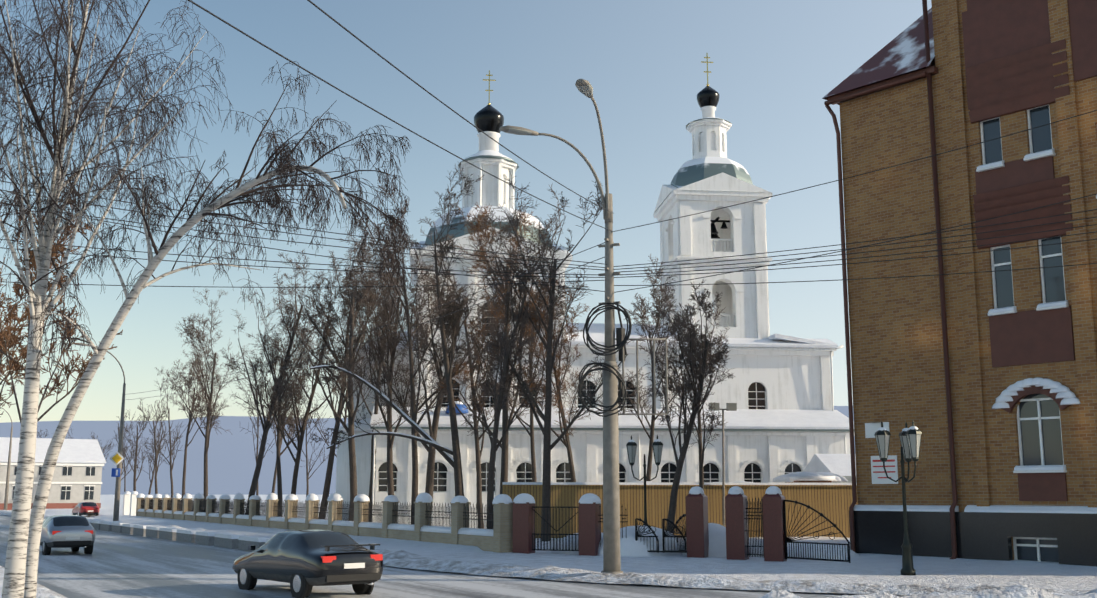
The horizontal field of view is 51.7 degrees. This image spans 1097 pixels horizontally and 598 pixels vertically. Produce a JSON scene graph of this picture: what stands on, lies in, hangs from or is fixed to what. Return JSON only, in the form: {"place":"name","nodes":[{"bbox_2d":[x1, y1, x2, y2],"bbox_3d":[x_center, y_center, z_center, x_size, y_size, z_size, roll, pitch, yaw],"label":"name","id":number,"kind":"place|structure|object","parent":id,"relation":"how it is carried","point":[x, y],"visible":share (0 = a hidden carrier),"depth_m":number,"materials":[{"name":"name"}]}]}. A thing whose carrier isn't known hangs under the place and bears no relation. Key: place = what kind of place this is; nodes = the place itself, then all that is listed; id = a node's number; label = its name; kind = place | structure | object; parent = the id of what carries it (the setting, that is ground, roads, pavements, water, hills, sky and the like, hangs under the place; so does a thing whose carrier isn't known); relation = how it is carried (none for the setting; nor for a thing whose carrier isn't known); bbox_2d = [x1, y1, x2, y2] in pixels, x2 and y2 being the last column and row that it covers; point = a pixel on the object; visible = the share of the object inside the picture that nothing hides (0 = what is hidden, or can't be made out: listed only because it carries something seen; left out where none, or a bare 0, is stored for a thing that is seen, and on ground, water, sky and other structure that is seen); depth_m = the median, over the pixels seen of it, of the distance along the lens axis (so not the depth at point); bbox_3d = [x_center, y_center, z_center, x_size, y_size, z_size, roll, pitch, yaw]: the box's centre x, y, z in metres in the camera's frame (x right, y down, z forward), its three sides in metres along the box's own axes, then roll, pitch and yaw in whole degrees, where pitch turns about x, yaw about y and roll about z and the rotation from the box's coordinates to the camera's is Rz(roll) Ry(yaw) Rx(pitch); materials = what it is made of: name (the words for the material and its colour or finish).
{"place":"outdoors","nodes":[
{"label":"outdoors","id":0,"kind":"place"},
{"bbox_2d":[0,566,66,597],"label":"snow","id":1,"kind":"structure","parent":0,"point":[43,592],"depth_m":22.65,"materials":[{"name":"white snow"}]},
{"bbox_2d":[0,465,101,509],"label":"building","id":2,"kind":"structure","parent":0,"point":[55,501],"depth_m":147.22,"materials":[{"name":"beige paint"}]},
{"bbox_2d":[0,460,104,499],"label":"building trim","id":3,"kind":"structure","parent":2,"relation":"attached to","point":[67,465],"depth_m":147.61,"materials":[{"name":"white paint"}]},
{"bbox_2d":[0,437,105,462],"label":"building roof","id":4,"kind":"structure","parent":2,"relation":"on","point":[78,450],"depth_m":150.35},
{"bbox_2d":[136,492,512,535],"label":"snow caps","id":5,"kind":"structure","parent":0,"point":[423,497],"depth_m":54.77,"materials":[{"name":"white snow"}]},
{"bbox_2d":[352,350,414,420],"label":"church apse","id":6,"kind":"structure","parent":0,"point":[371,400],"depth_m":70.74,"materials":[{"name":"white paint"}]},
{"bbox_2d":[0,515,841,597],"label":"road","id":7,"kind":"structure","parent":0,"point":[116,565],"depth_m":28.74,"materials":[{"name":"grey asphalt"}]},
{"bbox_2d":[0,258,45,414],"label":"dry leaf tree","id":8,"kind":"object","parent":7,"relation":"on","point":[16,338],"visible":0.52,"depth_m":66.24,"materials":[{"name":"brown plant"}]},
{"bbox_2d":[0,199,122,422],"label":"dry leaf tree","id":9,"kind":"object","parent":7,"relation":"on","point":[5,333],"visible":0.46,"depth_m":61.64,"materials":[{"name":"brown plant"}]},
{"bbox_2d":[40,515,95,554],"bbox_3d":[-18.523,8.983,43.180,1.960,1.489,4.139,6,-12,-32],"label":"silver car","id":10,"kind":"object","parent":7,"relation":"on","point":[75,532],"visible":0.83,"depth_m":41.67,"materials":[{"name":"grey paint"}]},
{"bbox_2d":[87,519,270,551],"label":"kerb blocks","id":11,"kind":"structure","parent":7,"relation":"on","point":[227,540],"depth_m":52.36,"materials":[{"name":"concrete"}]},
{"bbox_2d":[232,530,382,597],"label":"sedan car","id":12,"kind":"object","parent":7,"relation":"on","point":[302,562],"visible":1,"depth_m":24.81,"materials":[{"name":"black paint"}]},
{"bbox_2d":[759,584,1096,597],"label":"snow windrow","id":13,"kind":"object","parent":7,"relation":"on","point":[1019,591],"visible":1,"depth_m":21.60,"materials":[{"name":"white snow"}]},
{"bbox_2d":[0,406,854,494],"bbox_3d":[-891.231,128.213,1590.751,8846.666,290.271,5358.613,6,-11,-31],"label":"distant hills","id":14,"kind":"structure","parent":0,"point":[231,462],"depth_m":2648.07,"materials":[{"name":"white snow"}]},
{"bbox_2d":[445,404,468,412],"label":"church porch dome","id":15,"kind":"structure","parent":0,"point":[461,408],"depth_m":67.72,"materials":[{"name":"blue metal"}]},
{"bbox_2d":[0,0,931,422],"label":"sky","id":16,"kind":"structure","parent":0,"point":[774,64],"materials":[{"name":"blue"}]},
{"bbox_2d":[467,165,509,207],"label":"cupola drum","id":17,"kind":"object","parent":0,"point":[489,189],"visible":0.6,"depth_m":76.05,"materials":[{"name":"white paint"}]},
{"bbox_2d":[414,262,564,407],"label":"church wall","id":18,"kind":"structure","parent":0,"point":[462,280],"depth_m":71.07,"materials":[{"name":"white paint"}]},
{"bbox_2d":[0,495,1096,596],"bbox_3d":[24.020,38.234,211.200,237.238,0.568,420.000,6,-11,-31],"label":"snow","id":19,"kind":"structure","parent":0,"point":[865,573],"depth_m":32.74,"materials":[{"name":"white snow"}]},
{"bbox_2d":[0,407,12,509],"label":"street lamp","id":20,"kind":"object","parent":19,"relation":"on","point":[7,482],"visible":0.98,"depth_m":134.96,"materials":[{"name":"grey"}]},
{"bbox_2d":[72,502,99,515],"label":"red car","id":21,"kind":"object","parent":19,"relation":"on","point":[85,508],"visible":0.94,"depth_m":102.28,"materials":[{"name":"red paint"}]},
{"bbox_2d":[75,343,125,520],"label":"street lamp","id":22,"kind":"object","parent":19,"relation":"on","point":[117,490],"visible":0.69,"depth_m":81.31,"materials":[{"name":"grey metal"}]},
{"bbox_2d":[109,451,123,476],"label":"street lamp signs","id":23,"kind":"object","parent":22,"relation":"attached to","point":[116,458],"visible":1,"depth_m":80.91,"materials":[{"name":"yellow"}]},
{"bbox_2d":[91,436,112,456],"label":"tree","id":24,"kind":"object","parent":19,"relation":"on","point":[105,448],"visible":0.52,"depth_m":224.38,"materials":[{"name":"brown plant"}]},
{"bbox_2d":[91,433,113,469],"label":"tree","id":25,"kind":"object","parent":19,"relation":"on","point":[103,447],"visible":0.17,"depth_m":172.59,"materials":[{"name":"brown plant"}]},
{"bbox_2d":[0,0,232,597],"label":"birch","id":26,"kind":"object","parent":19,"relation":"on","point":[15,570],"visible":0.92,"depth_m":18.44,"materials":[{"name":"grey plant"}]},
{"bbox_2d":[113,418,136,491],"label":"tree","id":27,"kind":"object","parent":19,"relation":"on","point":[124,462],"visible":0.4,"depth_m":211.98,"materials":[{"name":"brown plant"}]},
{"bbox_2d":[116,410,141,479],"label":"tree","id":28,"kind":"object","parent":19,"relation":"on","point":[128,413],"visible":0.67,"depth_m":141.59,"materials":[{"name":"brown plant"}]},
{"bbox_2d":[122,491,137,515],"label":"gate posts","id":29,"kind":"object","parent":19,"relation":"on","point":[129,504],"visible":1,"depth_m":103.91,"materials":[{"name":"white paint"}]},
{"bbox_2d":[114,405,153,490],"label":"tree","id":30,"kind":"object","parent":19,"relation":"on","point":[136,459],"visible":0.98,"depth_m":105.00,"materials":[{"name":"brown plant"}]},
{"bbox_2d":[137,421,165,494],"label":"tree","id":31,"kind":"object","parent":19,"relation":"on","point":[151,480],"visible":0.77,"depth_m":144.43,"materials":[{"name":"brown plant"}]},
{"bbox_2d":[137,396,173,493],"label":"tree","id":32,"kind":"object","parent":19,"relation":"on","point":[159,448],"visible":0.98,"depth_m":111.24,"materials":[{"name":"brown plant"}]},
{"bbox_2d":[147,369,195,499],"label":"tree","id":33,"kind":"object","parent":19,"relation":"on","point":[171,464],"visible":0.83,"depth_m":121.60,"materials":[{"name":"brown plant"}]},
{"bbox_2d":[154,349,219,500],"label":"yard tree","id":34,"kind":"object","parent":19,"relation":"on","point":[192,405],"visible":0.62,"depth_m":103.73,"materials":[{"name":"brown plant"}]},
{"bbox_2d":[170,288,255,511],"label":"yard tree","id":35,"kind":"object","parent":19,"relation":"on","point":[209,409],"visible":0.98,"depth_m":90.62,"materials":[{"name":"brown plant"}]},
{"bbox_2d":[11,60,420,597],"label":"birch tree","id":36,"kind":"object","parent":19,"relation":"on","point":[56,443],"visible":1,"depth_m":18.22,"materials":[{"name":"grey plant"}]},
{"bbox_2d":[240,375,285,494],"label":"tree","id":37,"kind":"object","parent":19,"relation":"on","point":[256,433],"visible":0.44,"depth_m":126.17,"materials":[{"name":"brown plant"}]},
{"bbox_2d":[257,331,306,492],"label":"tree","id":38,"kind":"object","parent":19,"relation":"on","point":[275,475],"visible":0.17,"depth_m":100.26,"materials":[{"name":"brown plant"}]},
{"bbox_2d":[221,250,344,513],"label":"yard tree","id":39,"kind":"object","parent":19,"relation":"on","point":[266,425],"visible":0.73,"depth_m":80.92,"materials":[{"name":"brown plant"}]},
{"bbox_2d":[246,323,319,516],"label":"yard tree","id":40,"kind":"object","parent":19,"relation":"on","point":[279,476],"visible":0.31,"depth_m":81.45,"materials":[{"name":"brown plant"}]},
{"bbox_2d":[224,258,358,494],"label":"yard tree","id":41,"kind":"object","parent":19,"relation":"on","point":[295,420],"visible":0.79,"depth_m":69.10,"materials":[{"name":"brown plant"}]},
{"bbox_2d":[295,400,331,496],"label":"tree","id":42,"kind":"object","parent":19,"relation":"on","point":[307,464],"visible":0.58,"depth_m":126.86,"materials":[{"name":"brown plant"}]},
{"bbox_2d":[136,497,512,552],"bbox_3d":[-18.627,13.288,69.817,0.600,1.900,68.430,6,-11,-30],"label":"fence","id":43,"kind":"object","parent":19,"relation":"on","point":[500,540],"depth_m":52.85,"materials":[{"name":"beige concrete"}]},
{"bbox_2d":[280,215,376,518],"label":"yard tree","id":44,"kind":"object","parent":19,"relation":"on","point":[326,491],"visible":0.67,"depth_m":68.07,"materials":[{"name":"brown plant"}]},
{"bbox_2d":[303,330,358,457],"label":"tree","id":45,"kind":"object","parent":19,"relation":"on","point":[345,410],"visible":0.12,"depth_m":88.63,"materials":[{"name":"brown plant"}]},
{"bbox_2d":[296,237,395,509],"bbox_3d":[-11.467,4.385,65.173,4.979,17.292,6.750,-3,-10,18],"label":"yard tree","id":46,"kind":"object","parent":19,"relation":"on","point":[351,351],"visible":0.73,"depth_m":64.85,"materials":[{"name":"brown plant"}]},
{"bbox_2d":[327,239,407,520],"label":"yard tree","id":47,"kind":"object","parent":19,"relation":"on","point":[372,439],"visible":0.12,"depth_m":67.38,"materials":[{"name":"brown plant"}]},
{"bbox_2d":[332,258,442,494],"bbox_3d":[-8.628,4.337,59.315,5.896,15.415,5.722,6,-11,-31],"label":"yard tree","id":48,"kind":"object","parent":19,"relation":"on","point":[391,347],"visible":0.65,"depth_m":59.02,"materials":[{"name":"brown plant"}]},
{"bbox_2d":[366,283,413,372],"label":"yard tree","id":49,"kind":"object","parent":19,"relation":"on","point":[392,324],"visible":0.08,"depth_m":71.22,"materials":[{"name":"brown plant"}]},
{"bbox_2d":[310,162,485,495],"bbox_3d":[-6.873,1.473,52.396,8.226,16.180,3.600,1,-10,-9],"label":"tree","id":50,"kind":"object","parent":19,"relation":"on","point":[454,462],"visible":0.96,"depth_m":52.12,"materials":[{"name":"brown plant"}]},
{"bbox_2d":[347,180,490,524],"bbox_3d":[-6.407,2.765,53.569,6.017,16.549,7.011,-4,-10,20],"label":"yard tree","id":51,"kind":"object","parent":19,"relation":"on","point":[415,409],"visible":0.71,"depth_m":53.63,"materials":[{"name":"brown plant"}]},
{"bbox_2d":[372,217,484,506],"bbox_3d":[-6.371,3.598,57.539,5.007,16.290,7.253,-2,-10,14],"label":"yard tree","id":52,"kind":"object","parent":19,"relation":"on","point":[430,449],"visible":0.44,"depth_m":57.21,"materials":[{"name":"brown plant"}]},
{"bbox_2d":[422,285,515,528],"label":"yard tree","id":53,"kind":"object","parent":19,"relation":"on","point":[478,451],"visible":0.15,"depth_m":61.08,"materials":[{"name":"brown plant"}]},
{"bbox_2d":[435,202,540,493],"bbox_3d":[-2.528,2.845,52.559,4.848,16.068,6.050,6,-11,-31],"label":"yard tree","id":54,"kind":"object","parent":19,"relation":"on","point":[504,454],"visible":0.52,"depth_m":52.47,"materials":[{"name":"brown plant"}]},
{"bbox_2d":[454,209,568,528],"bbox_3d":[-1.826,3.015,47.546,4.557,14.015,4.964,-5,-11,26],"label":"yard tree","id":55,"kind":"object","parent":19,"relation":"on","point":[503,373],"visible":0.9,"depth_m":47.71,"materials":[{"name":"brown plant"}]},
{"bbox_2d":[483,264,585,481],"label":"yard tree","id":56,"kind":"object","parent":19,"relation":"on","point":[533,461],"visible":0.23,"depth_m":62.73,"materials":[{"name":"brown plant"}]},
{"bbox_2d":[486,263,592,481],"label":"yard tree","id":57,"kind":"object","parent":19,"relation":"on","point":[565,441],"visible":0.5,"depth_m":55.35,"materials":[{"name":"brown plant"}]},
{"bbox_2d":[459,173,627,540],"bbox_3d":[-0.417,2.362,47.810,6.381,15.391,5.667,6,-11,-31],"label":"yard tree","id":58,"kind":"object","parent":19,"relation":"on","point":[548,446],"visible":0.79,"depth_m":47.35,"materials":[{"name":"brown plant"}]},
{"bbox_2d":[499,79,622,573],"bbox_3d":[0.806,0.889,29.171,3.291,12.580,3.017,6,-11,-31],"label":"street lamp","id":59,"kind":"object","parent":19,"relation":"on","point":[611,531],"visible":0.9,"depth_m":29.89,"materials":[{"name":"grey metal"}]},
{"bbox_2d":[0,0,1096,399],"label":"overhead wires","id":60,"kind":"object","parent":59,"relation":"attached to","point":[444,272],"visible":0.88,"depth_m":29.12,"materials":[{"name":"black"}]},
{"bbox_2d":[579,302,631,416],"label":"cable coils","id":61,"kind":"object","parent":59,"relation":"attached to","point":[622,338],"visible":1,"depth_m":29.98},
{"bbox_2d":[336,106,854,526],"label":"church","id":62,"kind":"structure","parent":19,"relation":"on","point":[720,186],"depth_m":71.86,"materials":[{"name":"white paint"}]},
{"bbox_2d":[626,435,662,525],"bbox_3d":[3.539,7.067,41.482,1.457,4.170,0.420,-4,-11,22],"label":"yard lamp","id":63,"kind":"object","parent":19,"relation":"on","point":[657,445],"visible":0.88,"depth_m":41.50,"materials":[{"name":"brown metal"}]},
{"bbox_2d":[512,493,786,561],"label":"gate pillars","id":64,"kind":"structure","parent":19,"relation":"on","point":[697,534],"depth_m":38.91,"materials":[{"name":"red brick"}]},
{"bbox_2d":[532,497,850,562],"bbox_3d":[5.075,7.845,39.099,2.974,1.990,11.404,17,-19,-59],"label":"iron gate","id":65,"kind":"object","parent":64,"relation":"attached to","point":[681,537],"visible":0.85,"depth_m":38.15,"materials":[{"name":"black metal"}]},
{"bbox_2d":[595,254,707,480],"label":"yard tree","id":66,"kind":"object","parent":19,"relation":"on","point":[666,297],"visible":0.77,"depth_m":56.27,"materials":[{"name":"brown plant"}]},
{"bbox_2d":[502,482,857,537],"bbox_3d":[6.415,9.591,50.711,17.007,2.720,0.210,1,-10,-7],"label":"wood fence","id":67,"kind":"object","parent":19,"relation":"on","point":[831,502],"visible":0.5,"depth_m":50.77,"materials":[{"name":"yellow wood"}]},
{"bbox_2d":[644,279,723,533],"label":"yard tree","id":68,"kind":"object","parent":19,"relation":"on","point":[691,377],"visible":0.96,"depth_m":46.16,"materials":[{"name":"brown plant"}]},
{"bbox_2d":[513,486,858,559],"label":"snow","id":69,"kind":"structure","parent":19,"relation":"on","point":[630,546],"depth_m":39.46,"materials":[{"name":"white snow"}]},
{"bbox_2d":[667,297,734,490],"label":"yard tree","id":70,"kind":"object","parent":19,"relation":"on","point":[717,357],"visible":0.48,"depth_m":50.02,"materials":[{"name":"brown plant"}]},
{"bbox_2d":[709,403,736,526],"bbox_3d":[7.920,7.823,50.946,1.220,6.285,0.250,1,-10,-6],"label":"yard floodlight","id":71,"kind":"object","parent":19,"relation":"on","point":[731,406],"visible":0.79,"depth_m":51.16,"materials":[{"name":"grey metal"}]},
{"bbox_2d":[787,481,831,482],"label":"yard sheds","id":72,"kind":"object","parent":19,"relation":"on","point":[811,482],"visible":0.07,"depth_m":55.26,"materials":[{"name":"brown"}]},
{"bbox_2d":[634,472,847,482],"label":"snow","id":73,"kind":"structure","parent":72,"relation":"on","point":[809,476],"depth_m":55.70,"materials":[{"name":"white snow"}]},
{"bbox_2d":[832,476,856,482],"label":"house","id":74,"kind":"structure","parent":19,"relation":"on","point":[849,478],"depth_m":62.56,"materials":[{"name":"grey"}]},
{"bbox_2d":[874,421,921,574],"bbox_3d":[9.851,5.428,31.054,1.319,4.170,1.196,6,-11,-31],"label":"street lamp","id":75,"kind":"object","parent":19,"relation":"on","point":[910,439],"depth_m":31.01,"materials":[{"name":"brown metal"}]},
{"bbox_2d":[839,0,1096,559],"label":"brick building walls","id":76,"kind":"structure","parent":19,"relation":"on","point":[897,360],"depth_m":38.53,"materials":[{"name":"brown brick"}]},
{"bbox_2d":[822,8,935,104],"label":"roof","id":77,"kind":"structure","parent":76,"relation":"on","point":[902,53],"depth_m":41.43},
{"bbox_2d":[865,422,897,483],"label":"wall signs","id":78,"kind":"object","parent":76,"relation":"attached to","point":[878,474],"visible":0.85,"depth_m":39.01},
{"bbox_2d":[824,0,957,558],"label":"drainpipes","id":79,"kind":"object","parent":76,"relation":"attached to","point":[929,71],"visible":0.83,"depth_m":39.26,"materials":[{"name":"brown metal"}]},
{"bbox_2d":[849,511,1096,566],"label":"building plinth","id":80,"kind":"structure","parent":76,"relation":"attached to","point":[984,535],"depth_m":36.01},
{"bbox_2d":[854,148,1096,513],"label":"snow","id":81,"kind":"structure","parent":76,"relation":"on","point":[1060,390],"depth_m":35.35,"materials":[{"name":"white snow"}]},
{"bbox_2d":[945,0,1096,506],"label":"brick pilasters","id":82,"kind":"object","parent":76,"relation":"attached to","point":[1080,275],"visible":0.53,"depth_m":35.69,"materials":[{"name":"brown brick"}]},
{"bbox_2d":[962,0,1096,500],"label":"wall panels","id":83,"kind":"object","parent":76,"relation":"attached to","point":[1011,59],"visible":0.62,"depth_m":36.25,"materials":[{"name":"red brick"}]},
{"bbox_2d":[976,104,1096,560],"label":"window frames","id":84,"kind":"structure","parent":76,"relation":"in","point":[1038,545],"depth_m":35.64,"materials":[{"name":"white plastic"}]},
{"bbox_2d":[983,105,1064,561],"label":"window panes","id":85,"kind":"structure","parent":84,"relation":"in","point":[1054,292],"depth_m":35.53,"materials":[{"name":"glass"}]},
{"bbox_2d":[339,323,853,431],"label":"snow","id":86,"kind":"structure","parent":0,"point":[777,419],"depth_m":69.42,"materials":[{"name":"white snow"}]},
{"bbox_2d":[474,85,729,238],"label":"onion domes","id":87,"kind":"structure","parent":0,"point":[488,117],"depth_m":77.40,"materials":[{"name":"black metal"}]},
{"bbox_2d":[483,53,712,104],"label":"crosses","id":88,"kind":"object","parent":87,"relation":"on","point":[707,72],"visible":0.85,"depth_m":79.28,"materials":[{"name":"metal"}]},
{"bbox_2d":[372,239,846,521],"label":"church frames","id":89,"kind":"structure","parent":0,"point":[669,472],"depth_m":68.33,"materials":[{"name":"white paint"}]},
{"bbox_2d":[378,305,800,490],"bbox_3d":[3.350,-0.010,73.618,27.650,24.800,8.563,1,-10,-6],"label":"church windows","id":90,"kind":"structure","parent":89,"relation":"in","point":[442,470],"depth_m":68.08,"materials":[{"name":"black glass"}]},
{"bbox_2d":[370,117,849,431],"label":"church roofs","id":91,"kind":"structure","parent":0,"point":[693,171],"depth_m":74.63,"materials":[{"name":"metal"}]},
{"bbox_2d":[375,430,849,514],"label":"church lower wall","id":92,"kind":"structure","parent":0,"point":[756,447],"depth_m":67.18,"materials":[{"name":"white paint"}]},
{"bbox_2d":[615,338,667,414],"bbox_3d":[2.409,2.063,30.173,1.528,2.045,0.055,0,-10,1],"label":"pole banner frame","id":93,"kind":"object","parent":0,"point":[654,379],"visible":0.85,"depth_m":30.15,"materials":[{"name":"white metal"}]},
{"bbox_2d":[564,353,821,409],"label":"church wall","id":94,"kind":"structure","parent":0,"point":[790,382],"depth_m":72.16,"materials":[{"name":"white paint"}]},
{"bbox_2d":[692,125,726,159],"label":"cupola drum","id":95,"kind":"object","parent":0,"point":[709,140],"visible":0.9,"depth_m":77.74,"materials":[{"name":"white paint"}]},
{"bbox_2d":[663,200,764,337],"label":"church tower","id":96,"kind":"structure","parent":0,"point":[741,306],"depth_m":74.61,"materials":[{"name":"white paint"}]},
{"bbox_2d":[803,454,855,475],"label":"house roof","id":97,"kind":"structure","parent":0,"point":[839,464],"depth_m":64.22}
]}

